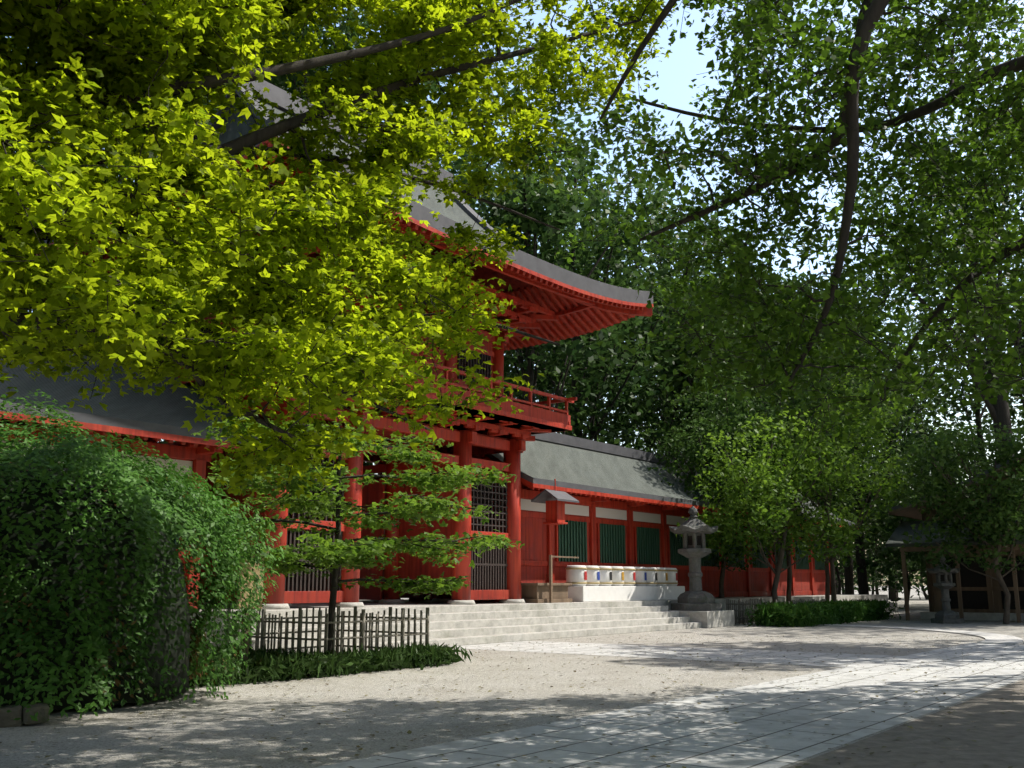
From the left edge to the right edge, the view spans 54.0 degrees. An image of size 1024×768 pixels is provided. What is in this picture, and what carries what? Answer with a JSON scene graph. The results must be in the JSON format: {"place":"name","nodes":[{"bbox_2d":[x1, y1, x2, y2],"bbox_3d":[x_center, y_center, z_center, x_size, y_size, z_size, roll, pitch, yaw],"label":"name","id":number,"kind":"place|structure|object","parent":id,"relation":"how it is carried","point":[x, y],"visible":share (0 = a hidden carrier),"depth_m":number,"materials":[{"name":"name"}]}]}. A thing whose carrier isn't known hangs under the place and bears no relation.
{"place":"outdoors","nodes":[
{"label":"outdoors","id":0,"kind":"place"},
{"bbox_2d":[2,438,192,581],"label":"corridor walls","id":1,"kind":"structure","parent":0,"point":[176,476],"depth_m":22.36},
{"bbox_2d":[240,609,249,660],"bbox_3d":[-4.480,3.916,16.921,0.100,1.850,0.100,-8,-14,36],"label":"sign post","id":2,"kind":"object","parent":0,"point":[247,645],"visible":0.06,"depth_m":16.81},
{"bbox_2d":[236,556,263,608],"bbox_3d":[-4.424,3.344,16.992,0.040,0.900,0.520,-8,-14,36],"label":"sign board","id":3,"kind":"object","parent":2,"relation":"attached to","point":[250,584],"visible":0.38,"depth_m":16.96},
{"bbox_2d":[0,0,677,509],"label":"foliage","id":4,"kind":"object","parent":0,"point":[94,294],"depth_m":7.67,"materials":[{"name":"plant"}]},
{"bbox_2d":[178,294,570,599],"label":"gate walls","id":5,"kind":"structure","parent":0,"point":[413,567],"depth_m":29.70,"materials":[{"name":"wood"}]},
{"bbox_2d":[404,239,454,261],"bbox_3d":[-4.920,-6.034,30.718,4.800,2.538,8.100,-8,-14,36],"label":"bracket","id":6,"kind":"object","parent":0,"point":[435,250],"depth_m":33.84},
{"bbox_2d":[0,586,1023,767],"bbox_3d":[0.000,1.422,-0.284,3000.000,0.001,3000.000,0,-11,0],"label":"ground","id":7,"kind":"structure","parent":0,"point":[229,740],"depth_m":12.71,"materials":[{"name":"gravel"}]},
{"bbox_2d":[0,703,49,727],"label":"kerb stones","id":8,"kind":"object","parent":7,"relation":"on","point":[7,718],"visible":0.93,"depth_m":10.47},
{"bbox_2d":[13,36,261,188],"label":"forest tree leaves","id":9,"kind":"object","parent":7,"relation":"on","point":[205,111],"depth_m":34.26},
{"bbox_2d":[0,389,284,720],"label":"bush","id":10,"kind":"object","parent":7,"relation":"on","point":[120,478],"depth_m":11.86,"materials":[{"name":"plant"}]},
{"bbox_2d":[59,15,373,180],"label":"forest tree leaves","id":11,"kind":"object","parent":7,"relation":"on","point":[292,86],"depth_m":43.52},
{"bbox_2d":[226,606,428,654],"bbox_3d":[-3.360,4.646,18.468,2.469,1.026,2.780,-8,-14,36],"label":"bamboo fence","id":12,"kind":"object","parent":7,"relation":"on","point":[362,637],"visible":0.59,"depth_m":17.87,"materials":[{"name":"wood"}]},
{"bbox_2d":[189,642,472,688],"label":"ground cover plants","id":13,"kind":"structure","parent":7,"relation":"on","point":[264,665],"depth_m":16.41,"materials":[{"name":"plant"}]},
{"bbox_2d":[161,414,524,652],"bbox_3d":[-3.655,2.906,18.940,6.700,4.628,6.768,-5,-12,22],"label":"tree","id":14,"kind":"object","parent":7,"relation":"on","point":[326,554],"depth_m":18.79,"materials":[{"name":"plant"}]},
{"bbox_2d":[261,5,428,161],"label":"forest tree leaves","id":15,"kind":"object","parent":7,"relation":"on","point":[334,25],"depth_m":52.65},
{"bbox_2d":[246,2,516,165],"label":"forest tree leaves","id":16,"kind":"object","parent":7,"relation":"on","point":[279,82],"depth_m":41.13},
{"bbox_2d":[415,93,518,402],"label":"forest tree leaves","id":17,"kind":"object","parent":7,"relation":"on","point":[466,178],"depth_m":59.68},
{"bbox_2d":[0,635,1022,767],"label":"fallen leaves","id":18,"kind":"object","parent":7,"relation":"on","point":[410,732],"visible":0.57,"depth_m":12.43,"materials":[{"name":"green plant"}]},
{"bbox_2d":[470,142,569,395],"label":"forest tree leaves","id":19,"kind":"object","parent":7,"relation":"on","point":[532,234],"depth_m":77.18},
{"bbox_2d":[448,111,625,403],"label":"forest tree leaves","id":20,"kind":"object","parent":7,"relation":"on","point":[590,157],"depth_m":63.07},
{"bbox_2d":[190,594,887,657],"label":"stone steps","id":21,"kind":"structure","parent":7,"relation":"on","point":[485,621],"depth_m":27.73,"materials":[{"name":"stone"}]},
{"bbox_2d":[0,423,222,608],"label":"corridor frame","id":22,"kind":"object","parent":21,"relation":"on","point":[199,455],"visible":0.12,"depth_m":22.39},
{"bbox_2d":[1,440,192,476],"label":"corridor plaster","id":23,"kind":"object","parent":22,"relation":"attached to","point":[186,464],"visible":0.17,"depth_m":22.39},
{"bbox_2d":[0,411,253,453],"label":"corridor roof rafters","id":24,"kind":"object","parent":22,"relation":"attached to","point":[151,435],"visible":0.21,"depth_m":20.35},
{"bbox_2d":[3,419,148,440],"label":"rafters","id":25,"kind":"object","parent":24,"relation":"attached to","point":[18,422],"depth_m":23.79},
{"bbox_2d":[0,348,257,437],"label":"roof","id":26,"kind":"structure","parent":24,"relation":"on","point":[167,406],"depth_m":21.27,"materials":[{"name":"tile"}]},
{"bbox_2d":[0,328,259,442],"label":"roof edge","id":27,"kind":"object","parent":24,"relation":"attached to","point":[119,422],"visible":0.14,"depth_m":20.01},
{"bbox_2d":[153,292,520,603],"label":"gate columns","id":28,"kind":"structure","parent":21,"relation":"on","point":[462,449],"depth_m":28.98,"materials":[{"name":"wood"}]},
{"bbox_2d":[107,221,576,603],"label":"beams","id":29,"kind":"structure","parent":21,"relation":"on","point":[518,320],"depth_m":29.71,"materials":[{"name":"wood"}]},
{"bbox_2d":[36,141,651,350],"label":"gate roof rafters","id":30,"kind":"object","parent":29,"relation":"attached to","point":[588,302],"visible":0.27,"depth_m":32.61,"materials":[{"name":"wood"}]},
{"bbox_2d":[4,137,652,350],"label":"fascia","id":31,"kind":"structure","parent":30,"relation":"on","point":[423,225],"depth_m":27.84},
{"bbox_2d":[3,116,652,303],"bbox_3d":[-4.920,-3.067,30.125,12.000,1.030,15.800,-8,-14,36],"label":"roof edge","id":32,"kind":"object","parent":31,"relation":"on","point":[418,212],"visible":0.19,"depth_m":27.98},
{"bbox_2d":[201,67,502,241],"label":"gate roof","id":33,"kind":"structure","parent":30,"relation":"on","point":[456,212],"depth_m":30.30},
{"bbox_2d":[93,143,630,349],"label":"rafters","id":34,"kind":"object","parent":30,"relation":"attached to","point":[484,273],"depth_m":33.33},
{"bbox_2d":[285,314,489,590],"bbox_3d":[-4.920,2.312,29.050,4.776,7.150,8.700,-8,-14,36],"label":"lattice","id":35,"kind":"object","parent":29,"relation":"attached to","point":[306,517],"visible":0.12,"depth_m":30.10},
{"bbox_2d":[285,313,507,590],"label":"lattice window","id":36,"kind":"structure","parent":29,"relation":"attached to","point":[489,571],"depth_m":29.51,"materials":[{"name":"wood"}]},
{"bbox_2d":[481,455,842,526],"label":"corridor roof rafters","id":37,"kind":"object","parent":29,"relation":"attached to","point":[527,485],"visible":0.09,"depth_m":34.99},
{"bbox_2d":[531,489,578,503],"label":"small roof","id":38,"kind":"structure","parent":37,"relation":"hanging from","point":[545,495],"depth_m":31.67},
{"bbox_2d":[486,432,854,525],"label":"roof","id":39,"kind":"structure","parent":37,"relation":"on","point":[540,459],"depth_m":37.60,"materials":[{"name":"tile"}]},
{"bbox_2d":[201,598,524,608],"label":"column bases","id":40,"kind":"object","parent":21,"relation":"on","point":[381,601],"visible":0.48,"depth_m":28.11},
{"bbox_2d":[521,583,571,602],"bbox_3d":[1.030,6.523,31.370,0.800,0.600,1.900,-8,-14,36],"label":"offering box","id":41,"kind":"object","parent":21,"relation":"on","point":[534,592],"visible":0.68,"depth_m":30.82,"materials":[{"name":"brown wood"}]},
{"bbox_2d":[549,555,578,602],"bbox_3d":[1.648,6.101,31.428,0.080,1.450,1.600,-8,-14,36],"label":"rail post","id":42,"kind":"object","parent":21,"relation":"on","point":[550,581],"visible":1,"depth_m":30.83,"materials":[{"name":"brown wood"}]},
{"bbox_2d":[409,484,838,602],"bbox_3d":[7.189,7.435,43.973,4.490,3.750,29.850,-8,-14,36],"label":"corridor frame","id":43,"kind":"object","parent":21,"relation":"on","point":[592,502],"visible":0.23,"depth_m":37.97,"materials":[{"name":"wood"}]},
{"bbox_2d":[521,499,818,535],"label":"wall","id":44,"kind":"structure","parent":43,"relation":"in","point":[570,509],"depth_m":36.93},
{"bbox_2d":[568,586,684,601],"bbox_3d":[4.030,7.405,35.528,1.000,0.500,7.100,-8,-14,36],"label":"barrel stand","id":45,"kind":"object","parent":21,"relation":"on","point":[603,593],"visible":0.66,"depth_m":34.42,"materials":[{"name":"white fabric"}]},
{"bbox_2d":[566,565,677,585],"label":"sake barrels","id":46,"kind":"object","parent":45,"relation":"on","point":[574,575],"visible":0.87,"depth_m":34.74,"materials":[{"name":"white fabric"}]},
{"bbox_2d":[565,567,677,583],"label":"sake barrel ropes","id":47,"kind":"object","parent":46,"relation":"attached to","point":[621,582],"visible":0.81,"depth_m":34.74,"materials":[{"name":"fabric"}]},
{"bbox_2d":[597,572,646,579],"bbox_3d":[3.843,6.691,34.963,0.178,0.280,3.542,-8,-14,36],"label":"barrel label","id":48,"kind":"object","parent":46,"relation":"attached to","point":[598,575],"visible":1,"depth_m":33.65,"materials":[{"name":"paper"}]},
{"bbox_2d":[584,571,677,580],"bbox_3d":[4.320,6.815,35.587,0.178,0.280,6.722,-8,-14,36],"label":"barrel label","id":49,"kind":"object","parent":46,"relation":"attached to","point":[585,575],"visible":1,"depth_m":35.42,"materials":[{"name":"paper"}]},
{"bbox_2d":[485,168,609,432],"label":"forest tree leaves","id":50,"kind":"object","parent":7,"relation":"on","point":[582,268],"depth_m":84.37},
{"bbox_2d":[429,30,685,411],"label":"forest tree leaves","id":51,"kind":"object","parent":7,"relation":"on","point":[552,215],"depth_m":47.43,"materials":[{"name":"plant"}]},
{"bbox_2d":[504,361,631,447],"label":"understory leaves","id":52,"kind":"object","parent":7,"relation":"on","point":[569,393],"depth_m":50.08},
{"bbox_2d":[513,383,639,448],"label":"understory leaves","id":53,"kind":"object","parent":7,"relation":"on","point":[625,437],"depth_m":58.30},
{"bbox_2d":[504,225,655,444],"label":"forest tree leaves","id":54,"kind":"object","parent":7,"relation":"on","point":[588,369],"depth_m":74.30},
{"bbox_2d":[515,235,681,448],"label":"forest tree leaves","id":55,"kind":"object","parent":7,"relation":"on","point":[635,396],"depth_m":90.68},
{"bbox_2d":[480,84,720,444],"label":"forest tree leaves","id":56,"kind":"object","parent":7,"relation":"on","point":[619,279],"depth_m":55.39,"materials":[{"name":"plant"}]},
{"bbox_2d":[558,407,674,451],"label":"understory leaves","id":57,"kind":"object","parent":7,"relation":"on","point":[596,417],"depth_m":64.83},
{"bbox_2d":[605,232,679,454],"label":"forest tree leaves","id":58,"kind":"object","parent":7,"relation":"on","point":[645,379],"depth_m":97.45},
{"bbox_2d":[628,412,687,455],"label":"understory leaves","id":59,"kind":"object","parent":7,"relation":"on","point":[663,422],"depth_m":59.64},
{"bbox_2d":[546,192,774,450],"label":"forest tree leaves","id":60,"kind":"object","parent":7,"relation":"on","point":[707,267],"depth_m":63.77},
{"bbox_2d":[591,175,735,453],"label":"forest tree leaves","id":61,"kind":"object","parent":7,"relation":"on","point":[632,341],"depth_m":77.11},
{"bbox_2d":[315,667,1023,767],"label":"cross path","id":62,"kind":"structure","parent":7,"relation":"on","point":[631,739],"depth_m":10.29,"materials":[{"name":"stone"}]},
{"bbox_2d":[607,250,773,450],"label":"forest tree leaves","id":63,"kind":"object","parent":7,"relation":"on","point":[650,265],"depth_m":84.46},
{"bbox_2d":[605,313,791,465],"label":"forest tree leaves","id":64,"kind":"object","parent":7,"relation":"on","point":[678,363],"depth_m":58.92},
{"bbox_2d":[628,369,798,597],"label":"tree leaves","id":65,"kind":"object","parent":7,"relation":"on","point":[717,428],"depth_m":42.54,"materials":[{"name":"plant"}]},
{"bbox_2d":[606,200,859,443],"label":"forest tree leaves","id":66,"kind":"object","parent":7,"relation":"on","point":[741,227],"depth_m":69.20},
{"bbox_2d":[450,641,1023,675],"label":"path","id":67,"kind":"structure","parent":7,"relation":"on","point":[956,665],"depth_m":20.32,"materials":[{"name":"stone"}]},
{"bbox_2d":[670,279,864,465],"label":"forest tree leaves","id":68,"kind":"object","parent":7,"relation":"on","point":[758,324],"depth_m":61.56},
{"bbox_2d":[676,413,870,601],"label":"tree leaves","id":69,"kind":"object","parent":7,"relation":"on","point":[761,480],"depth_m":37.97,"materials":[{"name":"plant"}]},
{"bbox_2d":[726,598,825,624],"bbox_3d":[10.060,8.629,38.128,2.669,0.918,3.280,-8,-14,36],"label":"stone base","id":70,"kind":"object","parent":7,"relation":"on","point":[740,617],"visible":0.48,"depth_m":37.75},
{"bbox_2d":[668,603,897,627],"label":"terrace wall","id":71,"kind":"structure","parent":7,"relation":"on","point":[712,619],"depth_m":34.87,"materials":[{"name":"stone"}]},
{"bbox_2d":[669,506,721,610],"bbox_3d":[6.580,6.255,36.166,1.787,3.706,1.655,0,-11,0],"label":"stone lantern","id":72,"kind":"object","parent":71,"relation":"on","point":[695,597],"depth_m":35.82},
{"bbox_2d":[682,318,894,601],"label":"tree leaves","id":73,"kind":"object","parent":7,"relation":"on","point":[753,410],"depth_m":44.98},
{"bbox_2d":[728,353,898,600],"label":"tree leaves","id":74,"kind":"object","parent":7,"relation":"on","point":[863,470],"depth_m":47.55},
{"bbox_2d":[773,457,870,576],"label":"understory leaves","id":75,"kind":"object","parent":7,"relation":"on","point":[841,564],"visible":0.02,"depth_m":68.66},
{"bbox_2d":[724,257,919,481],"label":"forest tree leaves","id":76,"kind":"object","parent":7,"relation":"on","point":[800,283],"visible":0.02,"depth_m":78.35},
{"bbox_2d":[744,598,904,626],"bbox_3d":[12.411,8.943,39.346,3.307,1.073,11.872,-9,-14,38],"label":"hedge","id":77,"kind":"object","parent":7,"relation":"on","point":[797,614],"visible":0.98,"depth_m":36.21,"materials":[{"name":"green plant"}]},
{"bbox_2d":[738,370,926,601],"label":"tree leaves","id":78,"kind":"object","parent":7,"relation":"on","point":[848,430],"depth_m":40.83,"materials":[{"name":"plant"}]},
{"bbox_2d":[781,273,896,477],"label":"forest tree leaves","id":79,"kind":"object","parent":7,"relation":"on","point":[858,353],"visible":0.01,"depth_m":85.18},
{"bbox_2d":[815,498,884,593],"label":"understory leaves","id":80,"kind":"object","parent":7,"relation":"on","point":[843,589],"depth_m":97.76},
{"bbox_2d":[823,473,896,593],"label":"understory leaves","id":81,"kind":"object","parent":7,"relation":"on","point":[872,578],"depth_m":76.45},
{"bbox_2d":[755,174,978,594],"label":"forest tree leaves","id":82,"kind":"object","parent":7,"relation":"on","point":[795,277],"depth_m":65.66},
{"bbox_2d":[838,539,899,594],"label":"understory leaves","id":83,"kind":"object","parent":7,"relation":"on","point":[874,572],"depth_m":103.60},
{"bbox_2d":[795,270,952,593],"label":"forest tree leaves","id":84,"kind":"object","parent":7,"relation":"on","point":[803,275],"depth_m":71.54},
{"bbox_2d":[836,455,918,594],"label":"understory leaves","id":85,"kind":"object","parent":7,"relation":"on","point":[893,573],"depth_m":83.57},
{"bbox_2d":[866,492,921,600],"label":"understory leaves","id":86,"kind":"object","parent":7,"relation":"on","point":[906,560],"depth_m":88.60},
{"bbox_2d":[880,561,919,592],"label":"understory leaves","id":87,"kind":"object","parent":7,"relation":"on","point":[899,591],"depth_m":112.46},
{"bbox_2d":[856,305,947,600],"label":"forest tree leaves","id":88,"kind":"object","parent":7,"relation":"on","point":[908,396],"depth_m":92.35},
{"bbox_2d":[788,680,1023,767],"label":"earth patch","id":89,"kind":"object","parent":7,"relation":"on","point":[997,735],"depth_m":9.38,"materials":[{"name":"soil"}]},
{"bbox_2d":[861,313,962,599],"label":"forest tree leaves","id":90,"kind":"object","parent":7,"relation":"on","point":[906,327],"depth_m":99.66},
{"bbox_2d":[847,453,987,599],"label":"understory leaves","id":91,"kind":"object","parent":7,"relation":"on","point":[868,561],"depth_m":61.06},
{"bbox_2d":[817,624,1023,644],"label":"kerb strip","id":92,"kind":"object","parent":7,"relation":"on","point":[991,638],"visible":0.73,"depth_m":29.65,"materials":[{"name":"stone"}]},
{"bbox_2d":[864,380,979,590],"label":"forest tree leaves","id":93,"kind":"object","parent":7,"relation":"on","point":[934,434],"depth_m":109.88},
{"bbox_2d":[833,38,1023,505],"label":"forest tree leaves","id":94,"kind":"object","parent":7,"relation":"on","point":[1016,190],"depth_m":51.73,"materials":[{"name":"plant"}]},
{"bbox_2d":[867,433,994,571],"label":"understory leaves","id":95,"kind":"object","parent":7,"relation":"on","point":[902,475],"depth_m":70.51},
{"bbox_2d":[897,428,993,565],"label":"understory leaves","id":96,"kind":"object","parent":7,"relation":"on","point":[932,442],"depth_m":62.37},
{"bbox_2d":[927,556,964,623],"bbox_3d":[16.760,7.935,38.879,1.241,2.574,1.150,0,-11,0],"label":"stone lantern","id":97,"kind":"object","parent":7,"relation":"on","point":[945,615],"depth_m":38.64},
{"bbox_2d":[870,221,1023,474],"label":"forest tree leaves","id":98,"kind":"object","parent":7,"relation":"on","point":[927,426],"depth_m":77.14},
{"bbox_2d":[895,422,1023,623],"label":"tree leaves","id":99,"kind":"object","parent":7,"relation":"on","point":[1005,513],"depth_m":38.57,"materials":[{"name":"plant"}]},
{"bbox_2d":[900,544,1023,622],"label":"hall canopy posts","id":100,"kind":"object","parent":7,"relation":"on","point":[958,582],"visible":0.62,"depth_m":40.59,"materials":[{"name":"brown wood"}]},
{"bbox_2d":[903,229,1023,465],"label":"forest tree leaves","id":101,"kind":"object","parent":7,"relation":"on","point":[1013,412],"depth_m":67.75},
{"bbox_2d":[906,643,1023,660],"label":"cross path","id":102,"kind":"structure","parent":7,"relation":"on","point":[990,651],"depth_m":21.82,"materials":[{"name":"stone"}]},
{"bbox_2d":[920,611,1023,620],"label":"stone base","id":103,"kind":"object","parent":7,"relation":"on","point":[974,616],"visible":0.4,"depth_m":41.68,"materials":[{"name":"stone"}]},
{"bbox_2d":[922,507,1023,612],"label":"wooden frame","id":104,"kind":"object","parent":103,"relation":"on","point":[989,589],"visible":0.34,"depth_m":42.48,"materials":[{"name":"brown wood"}]},
{"bbox_2d":[885,519,1023,546],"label":"roof","id":105,"kind":"structure","parent":104,"relation":"attached to","point":[895,538],"depth_m":42.27,"materials":[{"name":"tile"}]},
{"bbox_2d":[891,458,1023,519],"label":"roof","id":106,"kind":"structure","parent":104,"relation":"on","point":[913,512],"depth_m":44.33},
{"bbox_2d":[945,556,1023,609],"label":"hall doors","id":107,"kind":"structure","parent":104,"relation":"attached to","point":[974,599],"depth_m":42.26,"materials":[{"name":"black"}]},
{"bbox_2d":[927,514,1023,612],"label":"hall walls","id":108,"kind":"structure","parent":103,"relation":"on","point":[997,598],"depth_m":42.14,"materials":[{"name":"brown wood"}]},
{"bbox_2d":[967,119,1023,182],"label":"forest tree leaves","id":109,"kind":"object","parent":7,"relation":"on","point":[997,148],"visible":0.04,"depth_m":46.32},
{"bbox_2d":[1009,398,1023,426],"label":"forest tree leaves","id":110,"kind":"object","parent":7,"relation":"on","point":[1020,411],"visible":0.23,"depth_m":78.22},
{"bbox_2d":[5,0,1023,585],"label":"sky","id":111,"kind":"structure","parent":0,"point":[676,72],"materials":[{"name":"white"}]},
{"bbox_2d":[543,479,567,524],"bbox_3d":[1.370,3.718,31.798,0.560,1.430,0.560,-8,-14,36],"label":"hanging lantern","id":112,"kind":"object","parent":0,"point":[555,512],"visible":0.98,"depth_m":31.57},
{"bbox_2d":[521,498,825,591],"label":"corridor walls","id":113,"kind":"structure","parent":0,"point":[534,535],"depth_m":39.73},
{"bbox_2d":[558,520,824,569],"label":"lattice windows","id":114,"kind":"structure","parent":113,"relation":"in","point":[572,538],"depth_m":37.55,"materials":[{"name":"wood"}]},
{"bbox_2d":[484,0,1023,489],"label":"tree","id":115,"kind":"object","parent":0,"point":[1008,144],"depth_m":11.20,"materials":[{"name":"plant"}]},
{"bbox_2d":[838,442,957,606],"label":"understory leaves","id":116,"kind":"object","parent":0,"point":[894,553],"depth_m":64.87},
{"bbox_2d":[908,560,928,599],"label":"understory leaves","id":117,"kind":"object","parent":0,"point":[920,585],"depth_m":98.33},
{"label":"hall roof rafters","id":118,"kind":"object","parent":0,"visible":0},
{"bbox_2d":[888,453,1018,511],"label":"roof","id":119,"kind":"structure","parent":118,"relation":"on","point":[899,506],"depth_m":42.16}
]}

